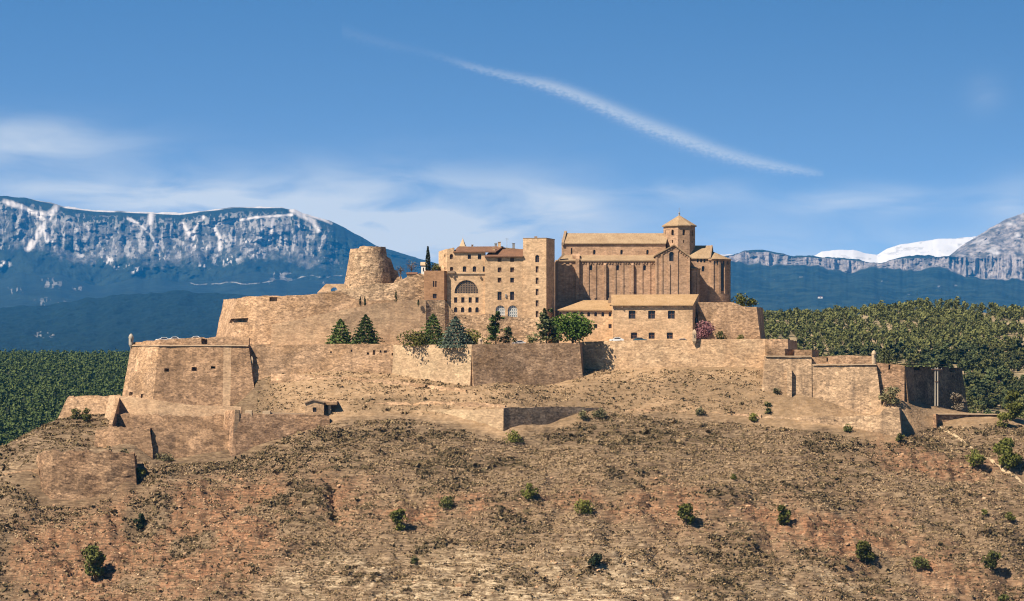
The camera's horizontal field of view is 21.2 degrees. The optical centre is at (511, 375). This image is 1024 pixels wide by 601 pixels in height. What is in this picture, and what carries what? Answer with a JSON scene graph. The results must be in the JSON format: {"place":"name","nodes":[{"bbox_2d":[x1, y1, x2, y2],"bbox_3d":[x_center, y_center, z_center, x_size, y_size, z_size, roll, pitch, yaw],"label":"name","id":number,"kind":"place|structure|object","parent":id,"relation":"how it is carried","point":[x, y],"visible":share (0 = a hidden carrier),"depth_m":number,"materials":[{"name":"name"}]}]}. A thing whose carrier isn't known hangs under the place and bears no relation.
{"place":"outdoors","nodes":[
{"label":"outdoors","id":0,"kind":"place"},
{"bbox_2d":[0,359,124,439],"bbox_3d":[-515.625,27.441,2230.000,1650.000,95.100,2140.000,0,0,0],"label":"wooded plain","id":1,"kind":"structure","parent":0,"point":[6,410],"depth_m":1724.15,"materials":[{"name":"green plant"}]},
{"bbox_2d":[0,348,129,445],"bbox_3d":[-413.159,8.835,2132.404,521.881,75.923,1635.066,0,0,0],"label":"pine wood","id":2,"kind":"object","parent":1,"relation":"on","point":[19,366],"visible":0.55,"depth_m":1813.35,"materials":[{"name":"plant"}]},
{"bbox_2d":[0,290,248,354],"bbox_3d":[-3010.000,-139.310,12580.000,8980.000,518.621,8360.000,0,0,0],"label":"wooded hill","id":3,"kind":"structure","parent":0,"point":[105,324],"depth_m":11075.35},
{"bbox_2d":[0,196,438,307],"bbox_3d":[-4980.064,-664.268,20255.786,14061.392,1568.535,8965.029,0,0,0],"label":"mountain","id":4,"kind":"structure","parent":0,"point":[51,253],"depth_m":19594.28,"materials":[{"name":"stone"}]},
{"bbox_2d":[425,246,430,270],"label":"cypress","id":5,"kind":"object","parent":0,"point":[428,261],"visible":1,"depth_m":825.71,"materials":[{"name":"green plant"}]},
{"bbox_2d":[0,367,1023,600],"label":"hill terrain","id":6,"kind":"structure","parent":0,"point":[917,417],"depth_m":727.58,"materials":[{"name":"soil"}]},
{"bbox_2d":[4,469,39,474],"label":"wall","id":7,"kind":"structure","parent":6,"relation":"on","point":[36,471],"depth_m":752.95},
{"bbox_2d":[70,408,83,418],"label":"shrub","id":8,"kind":"object","parent":6,"relation":"on","point":[75,412],"visible":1,"depth_m":796.28,"materials":[{"name":"green plant"}]},
{"bbox_2d":[58,395,114,417],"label":"wall","id":9,"kind":"structure","parent":6,"relation":"on","point":[96,404],"depth_m":802.00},
{"bbox_2d":[36,449,137,499],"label":"wall","id":10,"kind":"structure","parent":6,"relation":"on","point":[73,474],"depth_m":744.90,"materials":[{"name":"stone"}]},
{"bbox_2d":[82,408,91,420],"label":"pine tree","id":11,"kind":"object","parent":6,"relation":"on","point":[86,416],"visible":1,"depth_m":793.83,"materials":[{"name":"green plant"}]},
{"bbox_2d":[81,545,105,580],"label":"pine tree","id":12,"kind":"object","parent":6,"relation":"on","point":[95,557],"visible":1,"depth_m":706.85,"materials":[{"name":"green plant"}]},
{"bbox_2d":[109,395,120,426],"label":"descending wall","id":13,"kind":"structure","parent":6,"relation":"on","point":[113,418],"depth_m":776.47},
{"bbox_2d":[94,426,152,457],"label":"ruined wall","id":14,"kind":"structure","parent":6,"relation":"on","point":[139,438],"depth_m":765.76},
{"bbox_2d":[133,513,145,529],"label":"shrub","id":15,"kind":"object","parent":6,"relation":"on","point":[139,522],"visible":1,"depth_m":729.60,"materials":[{"name":"green plant"}]},
{"bbox_2d":[136,467,145,478],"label":"shrub","id":16,"kind":"object","parent":6,"relation":"on","point":[140,472],"visible":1,"depth_m":747.50,"materials":[{"name":"green plant"}]},
{"bbox_2d":[155,452,175,460],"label":"shrub","id":17,"kind":"object","parent":6,"relation":"on","point":[167,458],"visible":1,"depth_m":762.95,"materials":[{"name":"green plant"}]},
{"bbox_2d":[117,413,223,429],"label":"retaining wall","id":18,"kind":"structure","parent":6,"relation":"on","point":[148,420],"depth_m":775.02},
{"bbox_2d":[105,395,241,419],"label":"retaining wall","id":19,"kind":"structure","parent":6,"relation":"on","point":[136,406],"depth_m":780.87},
{"bbox_2d":[122,344,254,405],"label":"bastion","id":20,"kind":"object","parent":6,"relation":"on","point":[210,375],"visible":0.79,"depth_m":796.12,"materials":[{"name":"stone"}]},
{"bbox_2d":[133,336,249,344],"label":"parapet wall","id":21,"kind":"structure","parent":20,"relation":"on","point":[218,340],"depth_m":799.98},
{"bbox_2d":[152,427,228,458],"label":"retaining wall","id":22,"kind":"structure","parent":6,"relation":"on","point":[181,442],"depth_m":767.44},
{"bbox_2d":[224,410,238,433],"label":"corner buttress","id":23,"kind":"structure","parent":6,"relation":"on","point":[236,417],"depth_m":765.14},
{"bbox_2d":[224,410,329,455],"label":"battery wall","id":24,"kind":"structure","parent":6,"relation":"on","point":[255,429],"depth_m":767.31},
{"bbox_2d":[304,399,337,414],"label":"hut","id":25,"kind":"object","parent":6,"relation":"on","point":[314,406],"visible":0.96,"depth_m":774.00,"materials":[{"name":"beige stone"}]},
{"bbox_2d":[250,344,394,381],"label":"terrace wall","id":26,"kind":"structure","parent":6,"relation":"on","point":[268,360],"depth_m":799.25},
{"bbox_2d":[271,373,466,391],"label":"ledge wall","id":27,"kind":"structure","parent":6,"relation":"on","point":[278,378],"depth_m":792.29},
{"bbox_2d":[389,508,407,523],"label":"bush","id":28,"kind":"object","parent":6,"relation":"on","point":[398,514],"visible":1,"depth_m":711.36,"materials":[{"name":"green plant"}]},
{"bbox_2d":[365,401,505,407],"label":"ledge wall","id":29,"kind":"structure","parent":6,"relation":"on","point":[469,404],"depth_m":773.39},
{"bbox_2d":[438,495,454,508],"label":"shrub","id":30,"kind":"object","parent":6,"relation":"on","point":[445,501],"visible":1,"depth_m":719.75,"materials":[{"name":"green plant"}]},
{"bbox_2d":[392,341,584,385],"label":"bastion","id":31,"kind":"object","parent":6,"relation":"on","point":[521,363],"visible":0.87,"depth_m":791.27,"materials":[{"name":"stone"}]},
{"bbox_2d":[396,329,428,347],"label":"hedge bush","id":32,"kind":"object","parent":31,"relation":"on","point":[418,338],"visible":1,"depth_m":793.38,"materials":[{"name":"green plant"}]},
{"bbox_2d":[435,316,472,347],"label":"conifer","id":33,"kind":"object","parent":31,"relation":"on","point":[454,332],"visible":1,"depth_m":787.49,"materials":[{"name":"green plant"}]},
{"bbox_2d":[0,369,1023,600],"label":"scrub","id":34,"kind":"object","parent":6,"relation":"on","point":[340,432],"visible":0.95,"depth_m":733.48,"materials":[{"name":"plant"}]},
{"bbox_2d":[420,407,603,430],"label":"redoubt","id":35,"kind":"object","parent":6,"relation":"on","point":[504,419],"visible":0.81,"depth_m":767.01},
{"bbox_2d":[2,438,1022,600],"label":"loose stones","id":36,"kind":"object","parent":6,"relation":"on","point":[460,584],"visible":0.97,"depth_m":716.27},
{"bbox_2d":[502,429,523,442],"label":"shrub","id":37,"kind":"object","parent":6,"relation":"on","point":[512,438],"visible":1,"depth_m":758.69,"materials":[{"name":"green plant"}]},
{"bbox_2d":[520,483,539,499],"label":"bush","id":38,"kind":"object","parent":6,"relation":"on","point":[531,493],"visible":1,"depth_m":721.53,"materials":[{"name":"green plant"}]},
{"bbox_2d":[573,499,593,514],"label":"shrub","id":39,"kind":"object","parent":6,"relation":"on","point":[585,508],"visible":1,"depth_m":713.66,"materials":[{"name":"green plant"}]},
{"bbox_2d":[577,410,590,418],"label":"shrub","id":40,"kind":"object","parent":6,"relation":"on","point":[582,415],"visible":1,"depth_m":774.74,"materials":[{"name":"green plant"}]},
{"bbox_2d":[587,552,602,566],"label":"shrub","id":41,"kind":"object","parent":6,"relation":"on","point":[595,559],"visible":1,"depth_m":686.88,"materials":[{"name":"green plant"}]},
{"bbox_2d":[591,407,606,417],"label":"shrub","id":42,"kind":"object","parent":6,"relation":"on","point":[598,413],"visible":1,"depth_m":776.53,"materials":[{"name":"green plant"}]},
{"bbox_2d":[583,339,765,368],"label":"terrace wall","id":43,"kind":"structure","parent":6,"relation":"on","point":[630,354],"depth_m":802.13,"materials":[{"name":"stone"}]},
{"bbox_2d":[677,503,695,524],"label":"pine tree","id":44,"kind":"object","parent":6,"relation":"on","point":[683,512],"visible":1,"depth_m":709.49,"materials":[{"name":"green plant"}]},
{"bbox_2d":[631,409,760,418],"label":"wall","id":45,"kind":"structure","parent":6,"relation":"on","point":[747,415],"depth_m":778.27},
{"bbox_2d":[766,339,796,349],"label":"terrace wall","id":46,"kind":"structure","parent":6,"relation":"on","point":[780,344],"depth_m":799.36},
{"bbox_2d":[777,504,791,525],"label":"pine tree","id":47,"kind":"object","parent":6,"relation":"on","point":[784,513],"visible":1,"depth_m":715.50,"materials":[{"name":"green plant"}]},
{"bbox_2d":[761,356,881,413],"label":"fort wall","id":48,"kind":"structure","parent":6,"relation":"on","point":[854,387],"depth_m":786.78,"materials":[{"name":"stone"}]},
{"bbox_2d":[766,349,793,355],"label":"masonry block","id":49,"kind":"structure","parent":48,"relation":"on","point":[779,352],"depth_m":790.50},
{"bbox_2d":[787,370,791,397],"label":"buttress","id":50,"kind":"structure","parent":48,"relation":"attached to","point":[789,383],"depth_m":786.23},
{"bbox_2d":[812,355,871,363],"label":"parapet wall","id":51,"kind":"structure","parent":48,"relation":"on","point":[845,359],"depth_m":788.90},
{"bbox_2d":[764,407,901,436],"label":"fort wall","id":52,"kind":"structure","parent":6,"relation":"on","point":[886,421],"depth_m":770.32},
{"bbox_2d":[855,540,876,565],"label":"pine tree","id":53,"kind":"object","parent":6,"relation":"on","point":[864,552],"visible":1,"depth_m":705.32,"materials":[{"name":"green plant"}]},
{"bbox_2d":[878,386,900,404],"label":"shrub","id":54,"kind":"object","parent":6,"relation":"on","point":[892,392],"visible":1,"depth_m":781.26,"materials":[{"name":"green plant"}]},
{"bbox_2d":[876,363,904,402],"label":"fort wall","id":55,"kind":"structure","parent":6,"relation":"on","point":[892,375],"depth_m":786.69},
{"bbox_2d":[911,556,930,568],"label":"shrub","id":56,"kind":"object","parent":6,"relation":"on","point":[924,563],"visible":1,"depth_m":707.21,"materials":[{"name":"green plant"}]},
{"bbox_2d":[905,366,967,411],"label":"fort wall","id":57,"kind":"structure","parent":6,"relation":"on","point":[919,384],"depth_m":816.99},
{"bbox_2d":[931,367,941,405],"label":"utility pole","id":58,"kind":"object","parent":6,"relation":"on","point":[937,369],"visible":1,"depth_m":797.84,"materials":[{"name":"concrete"}]},
{"bbox_2d":[949,392,966,410],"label":"shrub","id":59,"kind":"object","parent":6,"relation":"on","point":[957,398],"visible":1,"depth_m":800.56,"materials":[{"name":"grey plant"}]},
{"bbox_2d":[933,414,998,428],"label":"garden wall","id":60,"kind":"structure","parent":6,"relation":"on","point":[937,418],"depth_m":786.01,"materials":[{"name":"stone"}]},
{"bbox_2d":[965,449,985,467],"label":"pine tree","id":61,"kind":"object","parent":6,"relation":"on","point":[975,457],"visible":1,"depth_m":757.06,"materials":[{"name":"green plant"}]},
{"bbox_2d":[938,425,1023,483],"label":"footpath","id":62,"kind":"structure","parent":6,"relation":"on","point":[991,460],"depth_m":761.11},
{"bbox_2d":[981,550,1001,570],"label":"pine tree","id":63,"kind":"object","parent":6,"relation":"on","point":[992,558],"visible":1,"depth_m":707.92,"materials":[{"name":"green plant"}]},
{"bbox_2d":[997,412,1011,426],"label":"shrub","id":64,"kind":"object","parent":6,"relation":"on","point":[1003,416],"visible":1,"depth_m":779.22,"materials":[{"name":"green plant"}]},
{"bbox_2d":[997,594,1013,600],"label":"shrub","id":65,"kind":"object","parent":6,"relation":"on","point":[1002,597],"visible":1,"depth_m":696.79,"materials":[{"name":"green plant"}]},
{"bbox_2d":[992,437,1021,471],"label":"pine tree","id":66,"kind":"object","parent":6,"relation":"on","point":[1008,458],"visible":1,"depth_m":754.76,"materials":[{"name":"green plant"}]},
{"bbox_2d":[1003,511,1016,520],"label":"shrub","id":67,"kind":"object","parent":6,"relation":"on","point":[1011,515],"visible":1,"depth_m":733.45,"materials":[{"name":"green plant"}]},
{"bbox_2d":[1005,390,1023,420],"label":"pine tree","id":68,"kind":"object","parent":6,"relation":"on","point":[1014,409],"visible":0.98,"depth_m":784.89,"materials":[{"name":"green plant"}]},
{"bbox_2d":[0,0,1023,263],"label":"sky","id":69,"kind":"structure","parent":0,"point":[788,127],"materials":[{"name":"blue"}]},
{"bbox_2d":[720,236,975,262],"bbox_3d":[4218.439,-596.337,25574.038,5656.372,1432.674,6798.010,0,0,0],"label":"snowy peak","id":70,"kind":"structure","parent":0,"point":[940,247],"depth_m":25285.48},
{"bbox_2d":[725,213,1023,314],"bbox_3d":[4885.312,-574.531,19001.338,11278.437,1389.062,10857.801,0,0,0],"label":"mountain","id":71,"kind":"structure","parent":0,"point":[986,267],"depth_m":17222.13,"materials":[{"name":"stone"}]},
{"bbox_2d":[765,309,1023,418],"bbox_3d":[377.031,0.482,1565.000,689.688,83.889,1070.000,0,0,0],"label":"wooded hill","id":72,"kind":"structure","parent":0,"point":[902,361],"depth_m":1482.41,"materials":[{"name":"green plant"}]},
{"bbox_2d":[763,296,1023,419],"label":"pine wood","id":73,"kind":"object","parent":72,"relation":"on","point":[974,327],"visible":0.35,"depth_m":1514.80,"materials":[{"name":"plant"}]},
{"bbox_2d":[888,342,901,358],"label":"pine tree","id":74,"kind":"object","parent":72,"relation":"on","point":[894,347],"visible":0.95,"depth_m":1375.64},
{"bbox_2d":[901,347,914,359],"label":"pine tree","id":75,"kind":"object","parent":72,"relation":"on","point":[906,352],"visible":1,"depth_m":1357.27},
{"bbox_2d":[931,355,948,366],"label":"pine tree","id":76,"kind":"object","parent":72,"relation":"on","point":[940,360],"visible":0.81,"depth_m":1311.07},
{"bbox_2d":[942,349,952,362],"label":"pine tree","id":77,"kind":"object","parent":72,"relation":"on","point":[946,352],"visible":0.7,"depth_m":1353.55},
{"bbox_2d":[958,359,970,373],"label":"pine tree","id":78,"kind":"object","parent":72,"relation":"on","point":[964,365],"visible":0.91,"depth_m":1304.61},
{"bbox_2d":[957,340,971,353],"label":"pine tree","id":79,"kind":"object","parent":72,"relation":"on","point":[965,344],"visible":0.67,"depth_m":1377.62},
{"bbox_2d":[964,374,973,386],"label":"pine tree","id":80,"kind":"object","parent":72,"relation":"on","point":[968,380],"visible":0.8,"depth_m":1249.63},
{"bbox_2d":[969,356,980,370],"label":"pine tree","id":81,"kind":"object","parent":72,"relation":"on","point":[974,363],"visible":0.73,"depth_m":1324.68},
{"bbox_2d":[973,364,985,373],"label":"pine tree","id":82,"kind":"object","parent":72,"relation":"on","point":[980,368],"visible":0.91,"depth_m":1283.95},
{"bbox_2d":[978,344,987,354],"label":"pine tree","id":83,"kind":"object","parent":72,"relation":"on","point":[981,348],"visible":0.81,"depth_m":1378.51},
{"bbox_2d":[982,357,991,367],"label":"pine tree","id":84,"kind":"object","parent":72,"relation":"on","point":[987,362],"visible":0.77,"depth_m":1309.99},
{"bbox_2d":[984,361,998,371],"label":"pine tree","id":85,"kind":"object","parent":72,"relation":"on","point":[994,364],"visible":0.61,"depth_m":1294.71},
{"bbox_2d":[984,369,998,378],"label":"pine tree","id":86,"kind":"object","parent":72,"relation":"on","point":[990,373],"visible":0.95,"depth_m":1267.63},
{"bbox_2d":[986,343,1000,355],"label":"pine tree","id":87,"kind":"object","parent":72,"relation":"on","point":[993,347],"visible":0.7,"depth_m":1377.95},
{"bbox_2d":[987,380,1002,392],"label":"pine tree","id":88,"kind":"object","parent":72,"relation":"on","point":[993,385],"visible":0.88,"depth_m":1237.53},
{"bbox_2d":[995,366,1005,379],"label":"pine tree","id":89,"kind":"object","parent":72,"relation":"on","point":[1002,372],"visible":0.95,"depth_m":1277.58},
{"bbox_2d":[993,347,1007,356],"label":"pine tree","id":90,"kind":"object","parent":72,"relation":"on","point":[998,352],"visible":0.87,"depth_m":1360.36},
{"bbox_2d":[1003,384,1017,393],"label":"pine tree","id":91,"kind":"object","parent":72,"relation":"on","point":[1010,387],"visible":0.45,"depth_m":1216.57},
{"bbox_2d":[899,364,938,364],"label":"terrace ground","id":92,"kind":"structure","parent":0,"point":[918,364],"depth_m":819.15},
{"bbox_2d":[216,291,395,344],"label":"rampart","id":93,"kind":"object","parent":92,"relation":"on","point":[253,318],"visible":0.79,"depth_m":817.94,"materials":[{"name":"stone"}]},
{"bbox_2d":[317,284,345,292],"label":"arched wall","id":94,"kind":"structure","parent":92,"relation":"on","point":[325,288],"depth_m":834.00,"materials":[{"name":"stone"}]},
{"bbox_2d":[325,318,353,343],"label":"conifer","id":95,"kind":"object","parent":92,"relation":"on","point":[337,335],"visible":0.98,"depth_m":804.67,"materials":[{"name":"green plant"}]},
{"bbox_2d":[271,300,425,344],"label":"ramp wall","id":96,"kind":"structure","parent":92,"relation":"on","point":[391,321],"depth_m":813.79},
{"bbox_2d":[351,314,384,343],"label":"conifer","id":97,"kind":"object","parent":92,"relation":"on","point":[370,337],"visible":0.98,"depth_m":804.58,"materials":[{"name":"green plant"}]},
{"bbox_2d":[317,273,423,300],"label":"rampart","id":98,"kind":"object","parent":92,"relation":"on","point":[409,288],"visible":0.39,"depth_m":826.74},
{"bbox_2d":[344,246,401,288],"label":"round tower","id":99,"kind":"structure","parent":92,"relation":"on","point":[370,264],"depth_m":840.61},
{"bbox_2d":[421,313,450,344],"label":"conifer","id":100,"kind":"object","parent":92,"relation":"on","point":[432,339],"visible":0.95,"depth_m":797.78,"materials":[{"name":"green plant"}]},
{"bbox_2d":[458,328,488,343],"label":"hedge bush","id":101,"kind":"object","parent":92,"relation":"on","point":[475,338],"visible":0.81,"depth_m":792.64,"materials":[{"name":"green plant"}]},
{"bbox_2d":[424,236,554,344],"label":"palace","id":102,"kind":"structure","parent":92,"relation":"on","point":[472,287],"depth_m":821.30,"materials":[{"name":"beige stone"}]},
{"bbox_2d":[484,311,506,343],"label":"cedar","id":103,"kind":"object","parent":92,"relation":"on","point":[493,326],"visible":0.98,"depth_m":802.68,"materials":[{"name":"green plant"}]},
{"bbox_2d":[501,326,518,343],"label":"cedar","id":104,"kind":"object","parent":92,"relation":"on","point":[508,332],"visible":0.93,"depth_m":802.64,"materials":[{"name":"green plant"}]},
{"bbox_2d":[526,308,562,343],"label":"cedar","id":105,"kind":"object","parent":92,"relation":"on","point":[544,319],"visible":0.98,"depth_m":802.20,"materials":[{"name":"green plant"}]},
{"bbox_2d":[549,312,595,342],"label":"umbrella pine","id":106,"kind":"object","parent":92,"relation":"on","point":[576,327],"visible":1,"depth_m":799.28,"materials":[{"name":"green plant"}]},
{"bbox_2d":[558,300,611,342],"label":"annex","id":107,"kind":"object","parent":92,"relation":"on","point":[598,313],"visible":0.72,"depth_m":820.00,"materials":[{"name":"beige stone"}]},
{"bbox_2d":[555,212,731,342],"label":"church","id":108,"kind":"structure","parent":92,"relation":"on","point":[672,258],"depth_m":833.00,"materials":[{"name":"beige stone"}]},
{"bbox_2d":[608,294,698,339],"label":"annex","id":109,"kind":"object","parent":92,"relation":"on","point":[660,316],"visible":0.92,"depth_m":814.87,"materials":[{"name":"beige stone"}]},
{"bbox_2d":[695,320,715,338],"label":"flowering tree","id":110,"kind":"object","parent":92,"relation":"on","point":[707,329],"visible":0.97,"depth_m":809.32,"materials":[{"name":"pink plant"}]},
{"bbox_2d":[715,331,727,338],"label":"shrub","id":111,"kind":"object","parent":92,"relation":"on","point":[719,333],"visible":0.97,"depth_m":808.47,"materials":[{"name":"green plant"}]},
{"bbox_2d":[698,302,764,338],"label":"buttressed wall","id":112,"kind":"structure","parent":92,"relation":"on","point":[731,320],"depth_m":819.68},
{"bbox_2d":[731,293,751,306],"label":"pine tree","id":113,"kind":"object","parent":92,"relation":"on","point":[742,300],"visible":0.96,"depth_m":843.08,"materials":[{"name":"green plant"}]},
{"bbox_2d":[746,298,758,306],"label":"pine tree","id":114,"kind":"object","parent":92,"relation":"on","point":[753,302],"visible":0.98,"depth_m":847.51,"materials":[{"name":"green plant"}]},
{"bbox_2d":[794,350,818,356],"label":"masonry block","id":115,"kind":"structure","parent":92,"relation":"on","point":[813,353],"depth_m":790.20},
{"bbox_2d":[876,348,898,364],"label":"conifer","id":116,"kind":"object","parent":92,"relation":"on","point":[886,358],"visible":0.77,"depth_m":801.09,"materials":[{"name":"plant"}]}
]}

